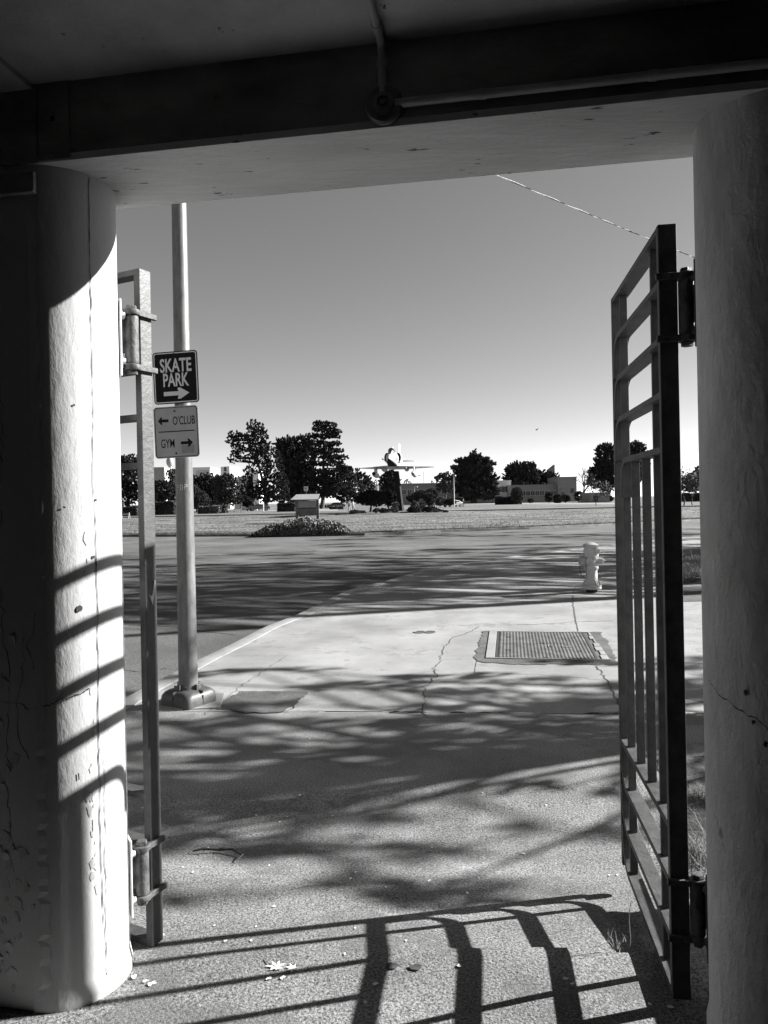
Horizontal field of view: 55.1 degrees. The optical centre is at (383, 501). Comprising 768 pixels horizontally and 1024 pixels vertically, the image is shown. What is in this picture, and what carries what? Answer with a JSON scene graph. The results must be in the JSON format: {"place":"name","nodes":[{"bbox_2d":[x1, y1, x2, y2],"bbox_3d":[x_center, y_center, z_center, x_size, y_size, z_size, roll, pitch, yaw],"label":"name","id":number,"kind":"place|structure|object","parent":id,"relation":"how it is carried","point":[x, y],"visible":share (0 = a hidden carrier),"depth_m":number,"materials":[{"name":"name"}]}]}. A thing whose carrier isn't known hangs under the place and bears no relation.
{"place":"outdoors","nodes":[
{"label":"outdoors","id":0,"kind":"place"},
{"bbox_2d":[0,536,708,1023],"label":"pavement","id":1,"kind":"structure","parent":0,"point":[386,708],"depth_m":3.69,"materials":[{"name":"concrete"}]},
{"bbox_2d":[158,203,224,710],"bbox_3d":[-1.697,-2.586,5.977,0.600,8.550,0.458,-1,0,-8],"label":"steel pole","id":2,"kind":"object","parent":1,"relation":"on","point":[189,691],"visible":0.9,"depth_m":5.91,"materials":[{"name":"metal"}]},
{"bbox_2d":[152,350,198,404],"bbox_3d":[-1.666,-0.989,5.890,0.375,0.418,0.008,-3,0,7],"label":"direction sign","id":3,"kind":"object","parent":2,"relation":"attached to","point":[175,380],"visible":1,"depth_m":5.89,"materials":[{"name":"black metal"}]},
{"bbox_2d":[153,405,199,458],"bbox_3d":[-1.660,-0.553,5.890,0.371,0.412,0.008,-3,0,7],"label":"direction sign","id":4,"kind":"object","parent":2,"relation":"attached to","point":[176,431],"visible":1,"depth_m":5.89,"materials":[{"name":"white metal"}]},
{"bbox_2d":[193,847,242,859],"bbox_3d":[-0.730,1.565,3.290,0.250,0.028,0.086,-1,0,25],"label":"fallen twig","id":5,"kind":"object","parent":1,"relation":"on","point":[220,849],"visible":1,"depth_m":3.31,"materials":[{"name":"wood"}]},
{"bbox_2d":[265,951,284,969],"bbox_3d":[-0.348,1.469,2.350,0.059,0.020,0.070,-1,0,-43],"label":"maple leaf","id":6,"kind":"object","parent":1,"relation":"on","point":[276,965],"visible":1,"depth_m":2.35,"materials":[{"name":"plant"}]},
{"bbox_2d":[287,964,295,971],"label":"maple leaf","id":7,"kind":"object","parent":1,"relation":"on","point":[291,968],"visible":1,"depth_m":2.34,"materials":[{"name":"plant"}]},
{"bbox_2d":[386,962,398,968],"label":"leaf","id":8,"kind":"object","parent":1,"relation":"on","point":[391,965],"visible":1,"depth_m":2.35,"materials":[{"name":"plant"}]},
{"bbox_2d":[409,963,421,969],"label":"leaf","id":9,"kind":"object","parent":1,"relation":"on","point":[416,966],"visible":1,"depth_m":2.34,"materials":[{"name":"plant"}]},
{"bbox_2d":[486,631,610,659],"bbox_3d":[1.741,1.563,8.026,1.212,0.034,1.526,-1,0,10],"label":"utility hatch","id":10,"kind":"object","parent":1,"relation":"on","point":[562,645],"visible":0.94,"depth_m":7.89,"materials":[{"name":"metal"}]},
{"bbox_2d":[578,542,605,592],"bbox_3d":[3.487,1.123,12.406,0.405,0.859,0.324,-1,0,-35],"label":"fire hydrant","id":11,"kind":"object","parent":1,"relation":"on","point":[590,560],"visible":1,"depth_m":12.32,"materials":[{"name":"metal"}]},
{"bbox_2d":[608,930,627,952],"bbox_3d":[0.779,1.462,2.448,0.073,0.036,0.099,-1,0,23],"label":"grass weed","id":12,"kind":"object","parent":1,"relation":"on","point":[618,945],"depth_m":2.45,"materials":[{"name":"grey plant"}]},
{"bbox_2d":[629,902,630,952],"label":"weed stalk","id":13,"kind":"object","parent":1,"relation":"on","point":[629,931],"visible":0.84,"depth_m":2.44,"materials":[{"name":"grey plant"}]},
{"bbox_2d":[657,756,706,869],"bbox_3d":[2.768,1.498,3.400,2.924,0.148,2.200,-1,0,0],"label":"soil bed","id":14,"kind":"object","parent":1,"relation":"on","point":[695,771],"visible":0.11,"depth_m":3.90,"materials":[{"name":"soil"}]},
{"bbox_2d":[641,811,706,864],"bbox_3d":[1.383,1.498,3.325,0.426,0.194,0.364,-1,0,24],"label":"grass weed","id":15,"kind":"object","parent":14,"relation":"on","point":[696,843],"depth_m":3.30,"materials":[{"name":"plant"}]},
{"bbox_2d":[687,785,704,802],"bbox_3d":[1.673,1.536,3.873,0.219,0.097,0.140,-1,0,-31],"label":"grass weed","id":16,"kind":"object","parent":14,"relation":"in","point":[701,794],"depth_m":3.87,"materials":[{"name":"plant"}]},
{"bbox_2d":[688,832,706,871],"bbox_3d":[1.363,1.519,3.159,0.300,0.125,0.264,-1,0,0],"label":"grass weed","id":17,"kind":"object","parent":14,"relation":"on","point":[696,861],"depth_m":3.17,"materials":[{"name":"plant"}]},
{"bbox_2d":[683,583,701,600],"bbox_3d":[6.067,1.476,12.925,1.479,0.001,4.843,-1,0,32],"label":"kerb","id":18,"kind":"object","parent":1,"relation":"on","point":[691,592],"depth_m":12.05,"materials":[{"name":"concrete"}]},
{"bbox_2d":[688,843,706,875],"bbox_3d":[1.295,1.488,2.923,0.340,0.142,0.318,-1,0,0],"label":"grass weed","id":19,"kind":"object","parent":1,"relation":"on","point":[704,873],"depth_m":3.02,"materials":[{"name":"plant"}]},
{"bbox_2d":[194,503,614,510],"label":"path","id":20,"kind":"structure","parent":0,"point":[477,503],"depth_m":171.43,"materials":[{"name":"concrete"}]},
{"bbox_2d":[241,501,259,509],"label":"garage","id":21,"kind":"structure","parent":20,"relation":"on","point":[243,508],"depth_m":165.00,"materials":[{"name":"white paint"}]},
{"bbox_2d":[247,504,269,510],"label":"parked car","id":22,"kind":"object","parent":20,"relation":"on","point":[257,506],"visible":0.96,"depth_m":149.29,"materials":[{"name":"grey metal"}]},
{"bbox_2d":[116,157,698,505],"label":"sky","id":23,"kind":"structure","parent":0,"point":[442,321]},
{"bbox_2d":[122,521,699,696],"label":"road","id":24,"kind":"structure","parent":0,"point":[246,586],"depth_m":19.41,"materials":[{"name":"grey asphalt"}]},
{"bbox_2d":[122,519,699,536],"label":"kerb","id":25,"kind":"structure","parent":24,"relation":"on","point":[398,532],"depth_m":39.64,"materials":[{"name":"grey concrete"}]},
{"bbox_2d":[125,535,699,710],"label":"kerb","id":26,"kind":"structure","parent":24,"relation":"on","point":[133,699],"depth_m":9.03,"materials":[{"name":"concrete"}]},
{"bbox_2d":[122,507,699,533],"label":"lawn","id":27,"kind":"structure","parent":0,"point":[388,515],"depth_m":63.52,"materials":[{"name":"grey plant"}]},
{"bbox_2d":[250,516,350,537],"bbox_3d":[-4.277,1.281,38.267,5.142,1.072,2.156,-1,0,0],"label":"hedge","id":28,"kind":"object","parent":27,"relation":"on","point":[303,525],"visible":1,"depth_m":37.47,"materials":[{"name":"grey plant"}]},
{"bbox_2d":[291,494,319,519],"bbox_3d":[-6.226,0.686,58.663,2.252,2.470,1.500,-1,0,0],"label":"notice kiosk","id":29,"kind":"object","parent":27,"relation":"on","point":[306,504],"visible":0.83,"depth_m":58.59,"materials":[{"name":"grey wood"}]},
{"bbox_2d":[349,509,359,513],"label":"plant","id":30,"kind":"object","parent":27,"relation":"on","point":[354,511],"visible":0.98,"depth_m":83.57,"materials":[{"name":"black plant"}]},
{"bbox_2d":[353,489,387,511],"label":"bush","id":31,"kind":"object","parent":27,"relation":"on","point":[375,498],"visible":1,"depth_m":87.19,"materials":[{"name":"black plant"}]},
{"bbox_2d":[379,507,386,512],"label":"plant","id":32,"kind":"object","parent":27,"relation":"on","point":[383,510],"visible":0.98,"depth_m":83.23,"materials":[{"name":"black plant"}]},
{"bbox_2d":[384,489,396,508],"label":"bush","id":33,"kind":"object","parent":27,"relation":"on","point":[392,496],"visible":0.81,"depth_m":89.51,"materials":[{"name":"black plant"}]},
{"bbox_2d":[389,506,398,512],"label":"plant","id":34,"kind":"object","parent":27,"relation":"on","point":[391,509],"visible":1,"depth_m":83.49,"materials":[{"name":"black plant"}]},
{"bbox_2d":[391,502,399,509],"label":"plant","id":35,"kind":"object","parent":27,"relation":"on","point":[395,504],"visible":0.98,"depth_m":83.73,"materials":[{"name":"black plant"}]},
{"bbox_2d":[394,471,403,510],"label":"pedestal","id":36,"kind":"object","parent":27,"relation":"on","point":[398,490],"visible":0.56,"depth_m":87.53,"materials":[{"name":"grey concrete"}]},
{"bbox_2d":[360,444,432,477],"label":"fighter jet","id":37,"kind":"object","parent":36,"relation":"on","point":[392,459],"visible":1,"depth_m":86.46,"materials":[{"name":"paint"}]},
{"bbox_2d":[410,501,418,509],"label":"plant","id":38,"kind":"object","parent":27,"relation":"on","point":[413,503],"visible":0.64,"depth_m":83.71,"materials":[{"name":"black plant"}]},
{"bbox_2d":[412,505,421,512],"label":"plant","id":39,"kind":"object","parent":27,"relation":"on","point":[418,508],"visible":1,"depth_m":82.79,"materials":[{"name":"black plant"}]},
{"bbox_2d":[406,490,436,505],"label":"bush","id":40,"kind":"object","parent":27,"relation":"on","point":[429,499],"visible":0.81,"depth_m":89.56,"materials":[{"name":"black plant"}]},
{"bbox_2d":[418,499,426,506],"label":"plant","id":41,"kind":"object","parent":27,"relation":"on","point":[421,502],"visible":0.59,"depth_m":84.78,"materials":[{"name":"plant"}]},
{"bbox_2d":[428,506,434,511],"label":"plant","id":42,"kind":"object","parent":27,"relation":"on","point":[431,508],"visible":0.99,"depth_m":82.93,"materials":[{"name":"black plant"}]},
{"bbox_2d":[123,497,699,516],"bbox_3d":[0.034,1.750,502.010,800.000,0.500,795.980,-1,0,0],"label":"lawn","id":43,"kind":"structure","parent":0,"point":[359,506],"depth_m":136.34,"materials":[{"name":"plant"}]},
{"bbox_2d":[120,453,137,506],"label":"belt tree","id":44,"kind":"object","parent":43,"relation":"on","point":[129,491],"visible":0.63,"depth_m":148.79,"materials":[{"name":"black plant"}]},
{"bbox_2d":[121,505,137,515],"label":"hedge","id":45,"kind":"object","parent":43,"relation":"on","point":[132,510],"visible":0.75,"depth_m":111.20,"materials":[{"name":"plant"}]},
{"bbox_2d":[154,467,169,501],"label":"flat building","id":46,"kind":"structure","parent":43,"relation":"on","point":[159,473],"depth_m":235.00,"materials":[{"name":"paint"}]},
{"bbox_2d":[154,468,175,502],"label":"belt tree","id":47,"kind":"object","parent":43,"relation":"on","point":[164,490],"visible":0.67,"depth_m":145.25,"materials":[{"name":"black plant"}]},
{"bbox_2d":[155,500,175,514],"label":"hedge","id":48,"kind":"object","parent":43,"relation":"on","point":[165,508],"visible":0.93,"depth_m":116.20,"materials":[{"name":"plant"}]},
{"bbox_2d":[166,458,175,500],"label":"stair building","id":49,"kind":"structure","parent":43,"relation":"on","point":[169,462],"depth_m":241.12,"materials":[{"name":"grey paint"}]},
{"bbox_2d":[193,484,211,512],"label":"tree","id":50,"kind":"object","parent":43,"relation":"on","point":[202,498],"visible":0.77,"depth_m":134.70,"materials":[{"name":"black plant"}]},
{"bbox_2d":[193,471,220,505],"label":"belt tree","id":51,"kind":"object","parent":43,"relation":"on","point":[203,481],"visible":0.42,"depth_m":146.96,"materials":[{"name":"black plant"}]},
{"bbox_2d":[193,467,220,508],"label":"white building","id":52,"kind":"structure","parent":43,"relation":"on","point":[199,470],"depth_m":250.00,"materials":[{"name":"paint"}]},
{"bbox_2d":[196,505,221,513],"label":"hedge","id":53,"kind":"object","parent":43,"relation":"on","point":[212,509],"visible":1,"depth_m":119.21,"materials":[{"name":"black plant"}]},
{"bbox_2d":[221,505,228,512],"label":"hedge","id":54,"kind":"object","parent":43,"relation":"on","point":[224,509],"visible":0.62,"depth_m":123.22,"materials":[{"name":"plant"}]},
{"bbox_2d":[210,472,243,506],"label":"belt tree","id":55,"kind":"object","parent":43,"relation":"on","point":[231,495],"visible":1,"depth_m":139.36,"materials":[{"name":"black plant"}]},
{"bbox_2d":[221,466,240,508],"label":"tower block","id":56,"kind":"structure","parent":43,"relation":"on","point":[235,471],"depth_m":244.52,"materials":[{"name":"white paint"}]},
{"bbox_2d":[234,504,239,509],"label":"map board","id":57,"kind":"object","parent":43,"relation":"on","point":[237,506],"visible":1,"depth_m":127.96,"materials":[{"name":"grey wood"}]},
{"bbox_2d":[240,496,253,510],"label":"tree","id":58,"kind":"object","parent":43,"relation":"on","point":[247,502],"visible":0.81,"depth_m":149.71,"materials":[{"name":"black plant"}]},
{"bbox_2d":[238,471,263,507],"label":"building","id":59,"kind":"structure","parent":43,"relation":"on","point":[256,476],"depth_m":248.00,"materials":[{"name":"grey paint"}]},
{"bbox_2d":[224,419,290,509],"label":"pine tree","id":60,"kind":"object","parent":43,"relation":"on","point":[261,448],"visible":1,"depth_m":155.24,"materials":[{"name":"black plant"}]},
{"bbox_2d":[276,502,294,511],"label":"hedge","id":61,"kind":"object","parent":43,"relation":"on","point":[286,507],"visible":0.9,"depth_m":127.18,"materials":[{"name":"plant"}]},
{"bbox_2d":[270,433,317,502],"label":"cypress tree","id":62,"kind":"object","parent":43,"relation":"on","point":[295,453],"visible":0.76,"depth_m":174.97,"materials":[{"name":"black plant"}]},
{"bbox_2d":[303,420,352,508],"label":"conifer tree","id":63,"kind":"object","parent":43,"relation":"on","point":[326,480],"visible":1,"depth_m":171.69,"materials":[{"name":"black plant"}]},
{"bbox_2d":[326,502,344,507],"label":"parked car","id":64,"kind":"object","parent":43,"relation":"on","point":[336,504],"visible":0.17,"depth_m":177.26,"materials":[{"name":"grey metal"}]},
{"bbox_2d":[329,505,343,508],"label":"hedge","id":65,"kind":"object","parent":43,"relation":"on","point":[337,507],"visible":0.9,"depth_m":149.17,"materials":[{"name":"black plant"}]},
{"bbox_2d":[332,469,364,503],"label":"round tree","id":66,"kind":"object","parent":43,"relation":"on","point":[347,492],"visible":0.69,"depth_m":183.59,"materials":[{"name":"black plant"}]},
{"bbox_2d":[339,467,375,506],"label":"pine tree","id":67,"kind":"object","parent":43,"relation":"on","point":[366,480],"visible":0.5,"depth_m":214.26,"materials":[{"name":"black plant"}]},
{"bbox_2d":[377,470,401,507],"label":"cypress tree","id":68,"kind":"object","parent":43,"relation":"on","point":[386,481],"visible":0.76,"depth_m":168.97,"materials":[{"name":"black plant"}]},
{"bbox_2d":[401,483,453,504],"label":"long building","id":69,"kind":"structure","parent":43,"relation":"on","point":[407,488],"depth_m":262.00,"materials":[{"name":"grey paint"}]},
{"bbox_2d":[426,488,438,506],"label":"bush","id":70,"kind":"object","parent":43,"relation":"on","point":[432,490],"visible":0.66,"depth_m":117.74,"materials":[{"name":"black plant"}]},
{"bbox_2d":[435,496,445,505],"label":"round shrub","id":71,"kind":"object","parent":43,"relation":"on","point":[441,500],"visible":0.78,"depth_m":149.24,"materials":[{"name":"black plant"}]},
{"bbox_2d":[434,471,456,497],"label":"umbrella pine","id":72,"kind":"object","parent":43,"relation":"on","point":[445,478],"visible":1,"depth_m":228.74,"materials":[{"name":"black plant"}]},
{"bbox_2d":[444,498,456,505],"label":"round shrub","id":73,"kind":"object","parent":43,"relation":"on","point":[449,501],"visible":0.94,"depth_m":149.12,"materials":[{"name":"black plant"}]},
{"bbox_2d":[442,500,463,506],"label":"parked car","id":74,"kind":"object","parent":43,"relation":"on","point":[460,503],"visible":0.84,"depth_m":151.84,"materials":[{"name":"silver metal"}]},
{"bbox_2d":[446,497,463,501],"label":"hedge","id":75,"kind":"object","parent":43,"relation":"on","point":[459,498],"visible":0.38,"depth_m":199.18,"materials":[{"name":"plant"}]},
{"bbox_2d":[450,448,500,503],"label":"spreading cypress","id":76,"kind":"object","parent":43,"relation":"on","point":[475,474],"visible":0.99,"depth_m":255.89,"materials":[{"name":"black plant"}]},
{"bbox_2d":[455,480,497,503],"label":"grey building","id":77,"kind":"structure","parent":43,"relation":"on","point":[481,501],"depth_m":257.97,"materials":[{"name":"paint"}]},
{"bbox_2d":[497,480,510,496],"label":"white wing","id":78,"kind":"structure","parent":43,"relation":"on","point":[503,484],"depth_m":266.00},
{"bbox_2d":[494,496,521,504],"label":"hedge","id":79,"kind":"object","parent":43,"relation":"on","point":[502,500],"visible":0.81,"depth_m":189.19,"materials":[{"name":"plant"}]},
{"bbox_2d":[510,486,523,503],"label":"round shrub","id":80,"kind":"object","parent":43,"relation":"on","point":[516,498],"visible":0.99,"depth_m":187.35,"materials":[{"name":"black plant"}]},
{"bbox_2d":[501,460,539,484],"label":"broad cypress","id":81,"kind":"object","parent":43,"relation":"on","point":[521,473],"visible":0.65,"depth_m":273.40,"materials":[{"name":"black plant"}]},
{"bbox_2d":[507,484,556,502],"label":"wing","id":82,"kind":"structure","parent":43,"relation":"on","point":[536,493],"depth_m":258.00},
{"bbox_2d":[537,468,559,484],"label":"round pine","id":83,"kind":"object","parent":43,"relation":"on","point":[544,476],"visible":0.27,"depth_m":284.00,"materials":[{"name":"black plant"}]},
{"bbox_2d":[546,465,554,476],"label":"roof fin","id":84,"kind":"object","parent":43,"relation":"on","point":[552,468],"visible":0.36,"depth_m":300.00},
{"bbox_2d":[553,494,563,502],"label":"round shrub","id":85,"kind":"object","parent":43,"relation":"on","point":[560,498],"visible":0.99,"depth_m":199.10,"materials":[{"name":"black plant"}]},
{"bbox_2d":[547,477,576,501],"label":"hall","id":86,"kind":"structure","parent":43,"relation":"on","point":[567,485],"depth_m":256.00,"materials":[{"name":"grey paint"}]},
{"bbox_2d":[562,494,570,502],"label":"round shrub","id":87,"kind":"object","parent":43,"relation":"on","point":[567,498],"visible":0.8,"depth_m":205.69,"materials":[{"name":"black plant"}]},
{"bbox_2d":[573,491,582,501],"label":"round shrub","id":88,"kind":"object","parent":43,"relation":"on","point":[577,496],"visible":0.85,"depth_m":211.17,"materials":[{"name":"black plant"}]},
{"bbox_2d":[571,468,597,492],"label":"bare tree","id":89,"kind":"object","parent":43,"relation":"on","point":[584,482],"visible":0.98,"depth_m":213.43,"materials":[{"name":"grey plant"}]},
{"bbox_2d":[581,492,609,502],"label":"shed","id":90,"kind":"structure","parent":43,"relation":"on","point":[588,497],"depth_m":200.00,"materials":[{"name":"grey paint"}]},
{"bbox_2d":[584,479,613,505],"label":"bare tree","id":91,"kind":"object","parent":43,"relation":"on","point":[606,486],"visible":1,"depth_m":125.11,"materials":[{"name":"grey plant"}]},
{"bbox_2d":[585,440,651,493],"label":"layered cypress","id":92,"kind":"object","parent":43,"relation":"on","point":[603,468],"visible":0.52,"depth_m":269.72,"materials":[{"name":"black plant"}]},
{"bbox_2d":[681,468,698,504],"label":"bare tree","id":93,"kind":"object","parent":43,"relation":"on","point":[690,487],"visible":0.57,"depth_m":108.56,"materials":[{"name":"grey plant"}]},
{"bbox_2d":[681,472,698,490],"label":"bare tree","id":94,"kind":"object","parent":43,"relation":"on","point":[692,477],"visible":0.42,"depth_m":107.57,"materials":[{"name":"grey plant"}]},
{"bbox_2d":[681,463,698,504],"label":"bare tree","id":95,"kind":"object","parent":43,"relation":"on","point":[691,473],"visible":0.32,"depth_m":107.95,"materials":[{"name":"grey plant"}]},
{"bbox_2d":[681,465,698,492],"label":"round tree","id":96,"kind":"object","parent":43,"relation":"on","point":[697,468],"visible":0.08,"depth_m":159.63,"materials":[{"name":"grey plant"}]},
{"bbox_2d":[681,492,699,501],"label":"hedge","id":97,"kind":"object","parent":43,"relation":"on","point":[689,498],"visible":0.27,"depth_m":169.18,"materials":[{"name":"plant"}]},
{"bbox_2d":[682,547,700,583],"bbox_3d":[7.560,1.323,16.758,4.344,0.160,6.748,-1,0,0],"label":"verge grass","id":98,"kind":"structure","parent":0,"point":[693,564],"depth_m":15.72,"materials":[{"name":"plant"}]},
{"bbox_3d":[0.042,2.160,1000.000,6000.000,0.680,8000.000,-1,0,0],"label":"ground","id":99,"kind":"structure","parent":0,"visible":0},
{"bbox_2d":[0,0,767,1023],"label":"gateway building","id":100,"kind":"structure","parent":99,"relation":"on","point":[108,108],"depth_m":2.04,"materials":[{"name":"paint"}]},
{"bbox_2d":[117,268,167,946],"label":"iron gate","id":101,"kind":"structure","parent":100,"relation":"attached to","point":[147,886],"depth_m":2.45,"materials":[{"name":"metal"}]},
{"bbox_2d":[365,0,767,125],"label":"electrical conduit","id":102,"kind":"object","parent":100,"relation":"attached to","point":[385,104],"visible":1,"depth_m":1.88,"materials":[{"name":"metal"}]},
{"bbox_2d":[496,175,694,257],"bbox_3d":[3.207,-4.548,11.400,0.018,4.379,29.884,-1,0,37],"label":"overhead wire","id":103,"kind":"object","parent":100,"relation":"attached to","point":[576,208],"visible":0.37,"depth_m":10.74,"materials":[{"name":"metal"}]},
{"bbox_2d":[611,224,708,999],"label":"iron gate","id":104,"kind":"structure","parent":100,"relation":"attached to","point":[676,932],"depth_m":2.30,"materials":[{"name":"metal"}]},
{"bbox_2d":[544,492,552,501],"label":"round shrub","id":105,"kind":"object","parent":99,"relation":"on","point":[548,498],"visible":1,"depth_m":193.65,"materials":[{"name":"black plant"}]},
{"bbox_3d":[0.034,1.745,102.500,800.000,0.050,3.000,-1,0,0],"label":"driveway","id":106,"kind":"structure","parent":0,"visible":0},
{"bbox_2d":[123,505,699,517],"bbox_3d":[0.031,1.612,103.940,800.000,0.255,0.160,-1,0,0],"label":"driveway kerb","id":107,"kind":"structure","parent":106,"relation":"on","point":[448,510],"depth_m":103.86,"materials":[{"name":"concrete"}]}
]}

